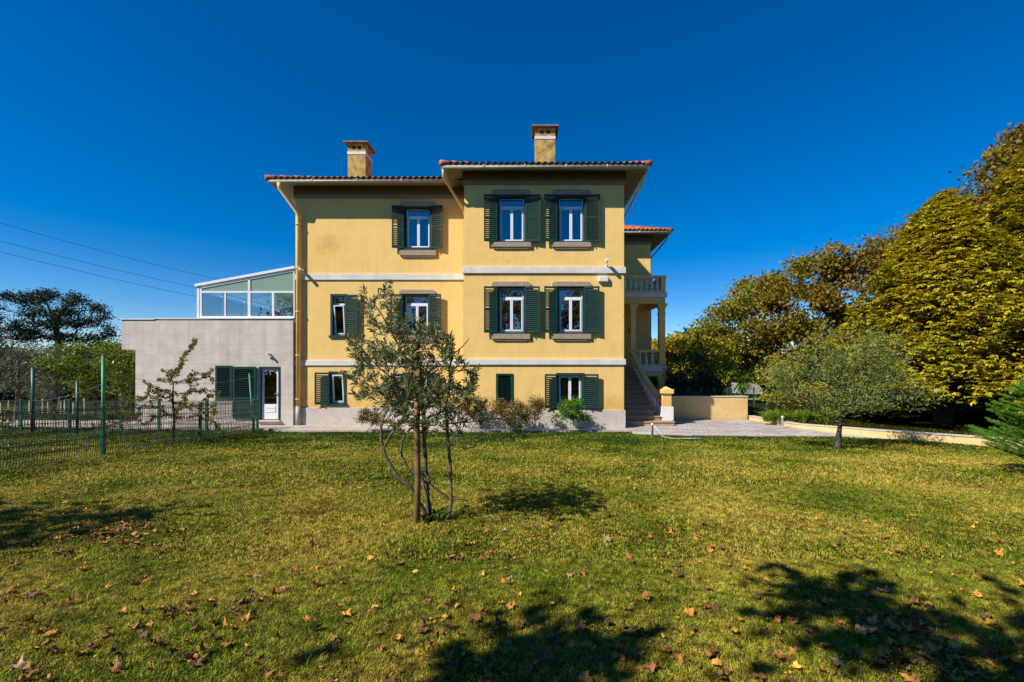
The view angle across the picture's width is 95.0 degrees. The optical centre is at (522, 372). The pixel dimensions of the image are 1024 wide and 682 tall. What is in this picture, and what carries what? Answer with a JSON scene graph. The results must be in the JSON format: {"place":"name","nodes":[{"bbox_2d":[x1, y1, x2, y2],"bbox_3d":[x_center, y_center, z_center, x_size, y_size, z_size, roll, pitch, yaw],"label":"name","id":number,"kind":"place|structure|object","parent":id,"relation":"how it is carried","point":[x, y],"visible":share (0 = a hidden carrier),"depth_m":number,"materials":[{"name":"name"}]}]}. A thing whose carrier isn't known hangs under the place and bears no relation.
{"place":"outdoors","nodes":[
{"label":"outdoors","id":0,"kind":"place"},
{"bbox_2d":[1,401,134,430],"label":"grass","id":1,"kind":"structure","parent":0,"point":[90,404],"depth_m":24.61,"materials":[{"name":"plant"}]},
{"bbox_2d":[2,223,218,279],"bbox_3d":[-25.238,-8.629,41.000,0.022,3.150,30.030,0,0,43],"label":"power cable","id":2,"kind":"object","parent":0,"point":[107,252],"visible":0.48,"depth_m":34.92,"materials":[{"name":"black rubber"}]},
{"bbox_2d":[0,420,628,431],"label":"pavement","id":3,"kind":"structure","parent":0,"point":[321,428],"depth_m":17.45,"materials":[{"name":"concrete"}]},
{"bbox_2d":[120,318,294,424],"bbox_3d":[-12.500,0.088,22.380,6.815,4.544,7.840,0,0,0],"label":"annex","id":4,"kind":"object","parent":3,"relation":"on","point":[229,350],"visible":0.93,"depth_m":18.58,"materials":[{"name":"paint"}]},
{"bbox_2d":[194,266,294,317],"bbox_3d":[-11.044,-3.224,21.805,3.962,2.063,6.390,0,0,0],"label":"conservatory","id":5,"kind":"object","parent":4,"relation":"on","point":[274,287],"visible":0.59,"depth_m":18.69,"materials":[{"name":"glass"}]},
{"bbox_2d":[262,369,277,418],"bbox_3d":[-10.018,0.826,18.635,0.681,2.004,0.110,0,0,0],"label":"door","id":6,"kind":"structure","parent":4,"relation":"in","point":[269,411],"depth_m":18.64,"materials":[{"name":"white plastic"}]},
{"bbox_2d":[265,124,674,427],"bbox_3d":[-1.022,-4.409,25.494,17.781,13.538,17.625,0,0,0],"label":"villa","id":7,"kind":"object","parent":3,"relation":"on","point":[501,265],"visible":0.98,"depth_m":18.53,"materials":[{"name":"yellow paint"}]},
{"bbox_2d":[327,371,347,405],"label":"window","id":8,"kind":"structure","parent":7,"relation":"in","point":[332,391],"depth_m":18.70,"materials":[{"name":"white plastic"}]},
{"bbox_2d":[328,294,347,337],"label":"window","id":9,"kind":"structure","parent":7,"relation":"in","point":[333,332],"depth_m":18.69,"materials":[{"name":"white plastic"}]},
{"bbox_2d":[402,372,427,405],"bbox_3d":[-4.255,0.643,18.785,1.179,1.334,0.270,0,0,0],"label":"window","id":10,"kind":"structure","parent":7,"relation":"in","point":[404,396],"depth_m":18.69,"materials":[{"name":"white plastic"}]},
{"bbox_2d":[399,201,435,256],"bbox_3d":[-4.169,-5.718,18.855,1.447,2.221,0.450,0,0,0],"label":"window","id":11,"kind":"structure","parent":7,"relation":"in","point":[416,213],"depth_m":18.69,"materials":[{"name":"white plastic"}]},
{"bbox_2d":[399,289,435,341],"bbox_3d":[-4.191,-2.282,18.775,1.447,2.072,0.290,0,0,0],"label":"window","id":12,"kind":"structure","parent":7,"relation":"in","point":[407,293],"depth_m":18.69,"materials":[{"name":"white plastic"}]},
{"bbox_2d":[492,189,530,248],"bbox_3d":[-0.418,-5.732,17.665,1.474,2.201,0.450,0,0,0],"label":"window","id":13,"kind":"structure","parent":7,"relation":"in","point":[511,202],"depth_m":17.51,"materials":[{"name":"white plastic"}]},
{"bbox_2d":[492,281,530,340],"bbox_3d":[-0.428,-2.306,17.585,1.454,2.201,0.290,0,0,0],"label":"window","id":14,"kind":"structure","parent":7,"relation":"in","point":[502,335],"depth_m":17.50,"materials":[{"name":"white plastic"}]},
{"bbox_2d":[555,373,585,408],"bbox_3d":[1.773,0.657,17.720,1.156,1.435,0.520,0,0,0],"label":"window","id":15,"kind":"structure","parent":7,"relation":"in","point":[568,384],"depth_m":17.66,"materials":[{"name":"white plastic"}]},
{"bbox_2d":[552,189,590,248],"bbox_3d":[1.823,-5.732,17.665,1.454,2.201,0.450,0,0,0],"label":"window","id":16,"kind":"structure","parent":7,"relation":"in","point":[571,202],"depth_m":17.50,"materials":[{"name":"white plastic"}]},
{"bbox_2d":[552,281,590,340],"bbox_3d":[1.823,-2.306,17.585,1.454,2.201,0.290,0,0,0],"label":"window","id":17,"kind":"structure","parent":7,"relation":"in","point":[562,335],"depth_m":17.50,"materials":[{"name":"white plastic"}]},
{"bbox_2d":[0,384,1023,681],"bbox_3d":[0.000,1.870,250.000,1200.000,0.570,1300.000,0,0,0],"label":"ground","id":18,"kind":"structure","parent":0,"point":[524,554],"depth_m":4.37,"materials":[{"name":"plant"}]},
{"bbox_2d":[0,407,23,454],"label":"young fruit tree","id":19,"kind":"object","parent":18,"relation":"on","point":[10,421],"visible":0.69,"depth_m":11.38,"materials":[{"name":"green plant"}]},
{"bbox_2d":[8,655,25,669],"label":"fallen leaf","id":20,"kind":"object","parent":18,"relation":"on","point":[14,665],"visible":0.98,"depth_m":2.56,"materials":[{"name":"plant"}]},
{"bbox_2d":[31,367,34,431],"bbox_3d":[-17.734,0.983,17.000,0.112,2.413,0.112,0,0,0],"label":"garden pole","id":21,"kind":"object","parent":18,"relation":"on","point":[32,388],"visible":0.83,"depth_m":16.95,"materials":[{"name":"metal"}]},
{"bbox_2d":[0,332,73,419],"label":"grey leaved tree","id":22,"kind":"object","parent":18,"relation":"on","point":[16,364],"visible":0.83,"depth_m":20.47,"materials":[{"name":"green plant"}]},
{"bbox_2d":[28,659,50,676],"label":"fallen leaf","id":23,"kind":"object","parent":18,"relation":"on","point":[34,672],"visible":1,"depth_m":2.49,"materials":[{"name":"plant"}]},
{"bbox_2d":[2,338,105,409],"bbox_3d":[-26.808,0.143,26.883,5.865,4.212,3.877,0,0,0],"label":"grey leaved tree","id":24,"kind":"object","parent":18,"relation":"on","point":[58,386],"visible":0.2,"depth_m":26.77,"materials":[{"name":"green plant"}]},
{"bbox_2d":[47,642,61,653],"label":"fallen leaf","id":25,"kind":"object","parent":18,"relation":"on","point":[51,647],"visible":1,"depth_m":2.74,"materials":[{"name":"plant"}]},
{"bbox_2d":[0,287,121,355],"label":"umbrella pine","id":26,"kind":"object","parent":18,"relation":"on","point":[16,328],"visible":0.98,"depth_m":61.13,"materials":[{"name":"green plant"}]},
{"bbox_2d":[0,369,134,401],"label":"undergrowth","id":27,"kind":"object","parent":18,"relation":"on","point":[7,395],"visible":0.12,"depth_m":34.85,"materials":[{"name":"green plant"}]},
{"bbox_2d":[0,339,134,385],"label":"woodland","id":28,"kind":"object","parent":18,"relation":"on","point":[107,358],"visible":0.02,"depth_m":73.48,"materials":[{"name":"plant"}]},
{"bbox_2d":[76,380,78,434],"bbox_3d":[-15.182,1.203,16.000,0.091,1.920,0.091,0,0,0],"label":"garden pole","id":29,"kind":"object","parent":18,"relation":"on","point":[77,394],"visible":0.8,"depth_m":15.97,"materials":[{"name":"metal"}]},
{"bbox_2d":[22,336,134,418],"bbox_3d":[-19.960,0.246,21.436,4.254,4.001,3.414,0,0,-23],"label":"citrus tree","id":30,"kind":"object","parent":18,"relation":"on","point":[84,375],"visible":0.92,"depth_m":21.21,"materials":[{"name":"green plant"}]},
{"bbox_2d":[101,355,104,405],"bbox_3d":[-9.921,0.777,11.100,0.073,2.421,0.073,0,0,0],"label":"garden pole","id":31,"kind":"object","parent":18,"relation":"on","point":[102,380],"visible":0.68,"depth_m":11.07,"materials":[{"name":"metal"}]},
{"bbox_2d":[97,348,134,414],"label":"citrus tree","id":32,"kind":"object","parent":18,"relation":"on","point":[129,389],"visible":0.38,"depth_m":23.53,"materials":[{"name":"green plant"}]},
{"bbox_2d":[106,655,126,673],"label":"fallen leaf","id":33,"kind":"object","parent":18,"relation":"on","point":[115,666],"visible":1,"depth_m":2.55,"materials":[{"name":"plant"}]},
{"bbox_2d":[0,399,254,430],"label":"wire fence","id":34,"kind":"object","parent":18,"relation":"on","point":[21,404],"visible":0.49,"depth_m":17.29,"materials":[{"name":"metal"}]},
{"bbox_2d":[0,399,258,471],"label":"wire fence","id":35,"kind":"object","parent":18,"relation":"on","point":[102,435],"visible":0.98,"depth_m":10.98,"materials":[{"name":"metal"}]},
{"bbox_2d":[91,338,221,441],"bbox_3d":[-10.499,0.545,13.628,4.500,3.195,1.724,0,0,0],"label":"pear tree","id":36,"kind":"object","parent":18,"relation":"on","point":[160,393],"visible":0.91,"depth_m":13.50,"materials":[{"name":"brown plant"}]},
{"bbox_2d":[190,657,207,668],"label":"fallen leaf","id":37,"kind":"object","parent":18,"relation":"on","point":[195,663],"visible":1,"depth_m":2.60,"materials":[{"name":"plant"}]},
{"bbox_2d":[248,373,254,432],"bbox_3d":[-9.618,1.101,16.650,0.298,2.187,0.058,0,0,25],"label":"garden pole","id":38,"kind":"object","parent":18,"relation":"on","point":[251,403],"visible":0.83,"depth_m":16.63,"materials":[{"name":"metal"}]},
{"bbox_2d":[261,665,272,680],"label":"fallen leaf","id":39,"kind":"object","parent":18,"relation":"on","point":[264,670],"visible":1,"depth_m":2.50,"materials":[{"name":"plant"}]},
{"bbox_2d":[353,406,388,430],"bbox_3d":[-5.457,1.653,16.775,1.404,1.069,0.936,0,0,0],"label":"garden shrub","id":40,"kind":"object","parent":18,"relation":"on","point":[372,421],"visible":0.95,"depth_m":16.63,"materials":[{"name":"brown plant"}]},
{"bbox_2d":[414,369,420,525],"bbox_3d":[-1.188,0.889,5.290,0.076,1.874,0.070,0,0,0],"label":"tree stake","id":41,"kind":"object","parent":18,"relation":"on","point":[417,495],"visible":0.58,"depth_m":5.26,"materials":[{"name":"brown wood"}]},
{"bbox_2d":[337,279,527,521],"bbox_3d":[-1.236,0.339,5.420,2.583,2.901,2.009,0,0,18],"label":"evergreen tree","id":42,"kind":"object","parent":18,"relation":"on","point":[407,389],"visible":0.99,"depth_m":5.21,"materials":[{"name":"green plant"}]},
{"bbox_2d":[420,508,452,523],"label":"grass tuft","id":43,"kind":"object","parent":18,"relation":"on","point":[434,515],"visible":0.81,"depth_m":5.35,"materials":[{"name":"plant"}]},
{"bbox_2d":[449,392,489,431],"bbox_3d":[-1.956,1.301,16.728,1.712,1.783,1.345,0,0,0],"label":"garden shrub","id":44,"kind":"object","parent":18,"relation":"on","point":[472,400],"visible":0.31,"depth_m":16.70,"materials":[{"name":"brown plant"}]},
{"bbox_2d":[473,651,483,665],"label":"fallen leaf","id":45,"kind":"object","parent":18,"relation":"on","point":[476,657],"visible":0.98,"depth_m":2.62,"materials":[{"name":"plant"}]},
{"bbox_2d":[487,397,531,429],"bbox_3d":[-0.461,1.510,16.736,1.617,1.362,1.426,0,0,0],"label":"garden shrub","id":46,"kind":"object","parent":18,"relation":"on","point":[501,407],"visible":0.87,"depth_m":16.54,"materials":[{"name":"brown plant"}]},
{"bbox_2d":[0,434,1023,681],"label":"fallen leaves","id":47,"kind":"object","parent":18,"relation":"on","point":[72,532],"visible":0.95,"depth_m":3.80,"materials":[{"name":"brown plant"}]},
{"bbox_2d":[521,657,534,679],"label":"fallen leaf","id":48,"kind":"object","parent":18,"relation":"on","point":[529,663],"visible":1,"depth_m":2.54,"materials":[{"name":"plant"}]},
{"bbox_2d":[522,394,548,432],"bbox_3d":[0.468,1.451,16.667,0.996,1.477,1.026,0,0,0],"label":"garden shrub","id":49,"kind":"object","parent":18,"relation":"on","point":[536,405],"visible":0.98,"depth_m":16.55,"materials":[{"name":"brown plant"}]},
{"bbox_2d":[534,646,556,665],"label":"fallen leaf","id":50,"kind":"object","parent":18,"relation":"on","point":[541,654],"visible":0.95,"depth_m":2.64,"materials":[{"name":"plant"}]},
{"bbox_2d":[543,652,561,666],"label":"fallen leaf","id":51,"kind":"object","parent":18,"relation":"on","point":[549,661],"visible":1,"depth_m":2.57,"materials":[{"name":"plant"}]},
{"bbox_2d":[545,634,563,649],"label":"fallen leaf","id":52,"kind":"object","parent":18,"relation":"on","point":[551,640],"visible":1,"depth_m":2.78,"materials":[{"name":"plant"}]},
{"bbox_2d":[547,395,594,431],"bbox_3d":[1.786,1.479,16.732,1.402,1.417,1.268,0,0,32],"label":"garden shrub","id":53,"kind":"object","parent":18,"relation":"on","point":[571,405],"visible":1,"depth_m":16.64,"materials":[{"name":"green plant"}]},
{"bbox_2d":[567,669,590,681],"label":"fallen leaf","id":54,"kind":"object","parent":18,"relation":"on","point":[583,675],"visible":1,"depth_m":2.45,"materials":[{"name":"plant"}]},
{"bbox_2d":[584,652,605,662],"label":"fallen leaf","id":55,"kind":"object","parent":18,"relation":"on","point":[599,657],"visible":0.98,"depth_m":2.62,"materials":[{"name":"plant"}]},
{"bbox_2d":[643,662,655,672],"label":"fallen leaf","id":56,"kind":"object","parent":18,"relation":"on","point":[650,667],"visible":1,"depth_m":2.51,"materials":[{"name":"plant"}]},
{"bbox_2d":[672,650,693,660],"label":"fallen leaf","id":57,"kind":"object","parent":18,"relation":"on","point":[679,656],"visible":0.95,"depth_m":2.63,"materials":[{"name":"plant"}]},
{"bbox_2d":[649,347,737,400],"bbox_3d":[8.416,0.474,23.366,4.444,3.563,4.213,0,0,33],"label":"clipped hedge","id":58,"kind":"object","parent":18,"relation":"on","point":[681,385],"visible":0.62,"depth_m":22.89,"materials":[{"name":"green plant"}]},
{"bbox_2d":[672,396,748,419],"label":"garden wall","id":59,"kind":"structure","parent":18,"relation":"on","point":[710,407],"depth_m":20.80,"materials":[{"name":"paint"}]},
{"bbox_2d":[712,650,725,665],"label":"fallen leaf","id":60,"kind":"object","parent":18,"relation":"on","point":[715,661],"visible":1,"depth_m":2.57,"materials":[{"name":"plant"}]},
{"bbox_2d":[717,358,739,395],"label":"yucca","id":61,"kind":"object","parent":18,"relation":"on","point":[728,367],"visible":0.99,"depth_m":21.60,"materials":[{"name":"green plant"}]},
{"bbox_2d":[651,322,837,388],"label":"woodland","id":62,"kind":"object","parent":18,"relation":"on","point":[676,375],"depth_m":56.55,"materials":[{"name":"plant"}]},
{"bbox_2d":[732,370,757,395],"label":"yucca","id":63,"kind":"object","parent":18,"relation":"on","point":[743,384],"visible":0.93,"depth_m":21.51,"materials":[{"name":"green plant"}]},
{"bbox_2d":[626,420,883,438],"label":"paved yard","id":64,"kind":"structure","parent":18,"relation":"on","point":[723,426],"depth_m":17.42,"materials":[{"name":"grey stone"}]},
{"bbox_2d":[633,432,879,438],"bbox_3d":[15.569,2.103,10.645,25.907,0.115,2.673,0,0,31],"label":"stone edging","id":65,"kind":"object","parent":18,"relation":"on","point":[704,434],"visible":0.38,"depth_m":15.69,"materials":[{"name":"grey stone"}]},
{"bbox_2d":[748,672,771,679],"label":"fallen leaf","id":66,"kind":"object","parent":18,"relation":"on","point":[756,674],"visible":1,"depth_m":2.44,"materials":[{"name":"plant"}]},
{"bbox_2d":[816,653,844,670],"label":"fallen leaf","id":67,"kind":"object","parent":18,"relation":"on","point":[836,661],"visible":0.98,"depth_m":2.56,"materials":[{"name":"plant"}]},
{"bbox_2d":[754,318,951,449],"bbox_3d":[8.519,0.306,12.145,4.359,3.563,3.427,0,0,-32],"label":"olive tree","id":68,"kind":"object","parent":18,"relation":"on","point":[836,374],"visible":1,"depth_m":12.03,"materials":[{"name":"green plant"}]},
{"bbox_2d":[851,621,869,634],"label":"fallen leaf","id":69,"kind":"object","parent":18,"relation":"on","point":[858,626],"visible":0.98,"depth_m":2.91,"materials":[{"name":"plant"}]},
{"bbox_2d":[870,656,888,664],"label":"fallen leaf","id":70,"kind":"object","parent":18,"relation":"on","point":[879,660],"visible":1,"depth_m":2.56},
{"bbox_2d":[748,415,1021,447],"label":"kerb wall","id":71,"kind":"structure","parent":18,"relation":"on","point":[927,436],"depth_m":14.62,"materials":[{"name":"paint"}]},
{"bbox_2d":[886,637,903,644],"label":"fallen leaf","id":72,"kind":"object","parent":18,"relation":"on","point":[890,640],"visible":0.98,"depth_m":2.77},
{"bbox_2d":[886,616,914,630],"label":"fallen leaf","id":73,"kind":"object","parent":18,"relation":"on","point":[893,625],"visible":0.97,"depth_m":2.92,"materials":[{"name":"plant"}]},
{"bbox_2d":[898,622,914,638],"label":"fallen leaf","id":74,"kind":"object","parent":18,"relation":"on","point":[909,634],"visible":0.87,"depth_m":2.87,"materials":[{"name":"plant"}]},
{"bbox_2d":[899,667,916,681],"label":"fallen leaf","id":75,"kind":"object","parent":18,"relation":"on","point":[906,676],"visible":1,"depth_m":2.43,"materials":[{"name":"plant"}]},
{"bbox_2d":[895,672,919,681],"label":"fallen leaf","id":76,"kind":"object","parent":75,"relation":"on","point":[917,678],"visible":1,"depth_m":2.40,"materials":[{"name":"plant"}]},
{"bbox_2d":[914,650,937,660],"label":"fallen leaf","id":77,"kind":"object","parent":18,"relation":"on","point":[923,654],"visible":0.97,"depth_m":2.62,"materials":[{"name":"plant"}]},
{"bbox_2d":[918,656,945,668],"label":"fallen leaf","id":78,"kind":"object","parent":18,"relation":"on","point":[935,662],"visible":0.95,"depth_m":2.56,"materials":[{"name":"plant"}]},
{"bbox_2d":[927,641,942,651],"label":"fallen leaf","id":79,"kind":"object","parent":18,"relation":"on","point":[935,648],"visible":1,"depth_m":2.71,"materials":[{"name":"plant"}]},
{"bbox_2d":[947,637,961,647],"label":"fallen leaf","id":80,"kind":"object","parent":18,"relation":"on","point":[952,642],"visible":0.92,"depth_m":2.72,"materials":[{"name":"plant"}]},
{"bbox_2d":[949,673,964,681],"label":"fallen leaf","id":81,"kind":"object","parent":18,"relation":"on","point":[956,678],"visible":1,"depth_m":2.41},
{"bbox_2d":[962,666,981,681],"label":"fallen leaf","id":82,"kind":"object","parent":18,"relation":"on","point":[971,677],"visible":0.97,"depth_m":2.44,"materials":[{"name":"plant"}]},
{"bbox_2d":[965,663,984,674],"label":"fallen leaf","id":83,"kind":"object","parent":18,"relation":"on","point":[969,666],"visible":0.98,"depth_m":2.48,"materials":[{"name":"plant"}]},
{"bbox_2d":[976,644,991,655],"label":"fallen leaf","id":84,"kind":"object","parent":18,"relation":"on","point":[985,651],"visible":1,"depth_m":2.60,"materials":[{"name":"plant"}]},
{"bbox_2d":[965,378,1023,458],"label":"young fir","id":85,"kind":"object","parent":18,"relation":"on","point":[1017,427],"visible":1,"depth_m":8.57,"materials":[{"name":"green plant"}]},
{"bbox_2d":[0,0,1023,371],"label":"sky","id":86,"kind":"structure","parent":0,"point":[150,131],"materials":[{"name":"blue"}]},
{"bbox_2d":[704,388,1023,437],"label":"lawn","id":87,"kind":"structure","parent":0,"point":[943,427],"depth_m":19.91,"materials":[{"name":"plant"}]},
{"bbox_2d":[651,328,726,380],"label":"plane tree","id":88,"kind":"object","parent":87,"relation":"on","point":[672,339],"visible":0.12,"depth_m":48.78,"materials":[{"name":"yellow plant"}]},
{"bbox_2d":[657,335,747,395],"bbox_3d":[11.382,-0.143,29.938,5.740,4.506,4.595,0,0,0],"label":"golden bush","id":89,"kind":"object","parent":87,"relation":"on","point":[728,357],"visible":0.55,"depth_m":29.50,"materials":[{"name":"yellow plant"}]},
{"bbox_2d":[651,361,771,395],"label":"undergrowth","id":90,"kind":"object","parent":87,"relation":"on","point":[752,375],"visible":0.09,"depth_m":38.79,"materials":[{"name":"green plant"}]},
{"bbox_2d":[661,387,767,414],"bbox_3d":[8.716,1.350,21.320,4.872,1.420,0.040,0,0,0],"label":"railing fence","id":91,"kind":"object","parent":87,"relation":"on","point":[728,395],"visible":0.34,"depth_m":21.32,"materials":[{"name":"metal"}]},
{"bbox_2d":[681,268,791,385],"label":"plane tree","id":92,"kind":"object","parent":87,"relation":"on","point":[709,330],"visible":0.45,"depth_m":40.75,"materials":[{"name":"green plant"}]},
{"bbox_2d":[726,383,762,399],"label":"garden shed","id":93,"kind":"structure","parent":87,"relation":"on","point":[755,391],"depth_m":34.00,"materials":[{"name":"grey stone"}]},
{"bbox_2d":[756,411,775,421],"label":"agapanthus","id":94,"kind":"object","parent":87,"relation":"on","point":[766,418],"visible":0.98,"depth_m":18.55,"materials":[{"name":"green plant"}]},
{"bbox_2d":[770,412,789,421],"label":"agapanthus","id":95,"kind":"object","parent":87,"relation":"on","point":[778,416],"visible":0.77,"depth_m":18.35,"materials":[{"name":"green plant"}]},
{"bbox_2d":[751,353,821,410],"bbox_3d":[10.812,0.573,19.375,2.594,2.815,1.834,0,0,0],"label":"golden bush","id":96,"kind":"object","parent":87,"relation":"on","point":[765,392],"visible":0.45,"depth_m":19.19,"materials":[{"name":"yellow plant"}]},
{"bbox_2d":[784,413,797,421],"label":"agapanthus","id":97,"kind":"object","parent":87,"relation":"on","point":[790,417],"visible":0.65,"depth_m":18.55,"materials":[{"name":"green plant"}]},
{"bbox_2d":[785,409,806,421],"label":"agapanthus","id":98,"kind":"object","parent":87,"relation":"on","point":[797,418],"visible":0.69,"depth_m":18.72,"materials":[{"name":"green plant"}]},
{"bbox_2d":[786,409,811,421],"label":"agapanthus","id":99,"kind":"object","parent":87,"relation":"on","point":[804,416],"visible":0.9,"depth_m":18.40,"materials":[{"name":"green plant"}]},
{"bbox_2d":[729,241,871,395],"bbox_3d":[22.671,-4.448,38.583,9.238,13.062,9.433,0,0,-31],"label":"plane tree","id":100,"kind":"object","parent":87,"relation":"on","point":[783,287],"visible":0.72,"depth_m":37.22,"materials":[{"name":"green plant"}]},
{"bbox_2d":[806,412,820,421],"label":"agapanthus","id":101,"kind":"object","parent":87,"relation":"on","point":[811,418],"visible":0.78,"depth_m":18.55,"materials":[{"name":"green plant"}]},
{"bbox_2d":[817,410,838,421],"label":"agapanthus","id":102,"kind":"object","parent":87,"relation":"on","point":[828,414],"visible":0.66,"depth_m":18.35,"materials":[{"name":"green plant"}]},
{"bbox_2d":[793,224,907,349],"bbox_3d":[26.313,-4.880,36.270,9.973,13.926,8.780,0,0,0],"label":"plane tree","id":103,"kind":"object","parent":87,"relation":"on","point":[866,257],"visible":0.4,"depth_m":35.28,"materials":[{"name":"green plant"}]},
{"bbox_2d":[805,345,1003,409],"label":"undergrowth","id":104,"kind":"object","parent":87,"relation":"on","point":[883,406],"visible":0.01,"depth_m":27.30,"materials":[{"name":"green plant"}]},
{"bbox_2d":[801,188,1023,423],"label":"golden conifer","id":105,"kind":"object","parent":87,"relation":"on","point":[948,273],"visible":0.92,"depth_m":16.42,"materials":[{"name":"yellow plant"}]},
{"bbox_2d":[881,148,1019,308],"bbox_3d":[30.252,-6.710,32.869,10.036,17.586,8.332,0,0,0],"label":"plane tree","id":106,"kind":"object","parent":87,"relation":"on","point":[982,175],"visible":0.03,"depth_m":33.06,"materials":[{"name":"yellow plant"}]},
{"bbox_2d":[910,145,1023,406],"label":"golden conifer","id":107,"kind":"object","parent":87,"relation":"on","point":[1006,212],"visible":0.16,"depth_m":19.29,"materials":[{"name":"yellow plant"}]},
{"bbox_2d":[973,121,1023,227],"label":"plane tree","id":108,"kind":"object","parent":87,"relation":"on","point":[1009,145],"visible":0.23,"depth_m":29.88,"materials":[{"name":"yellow plant"}]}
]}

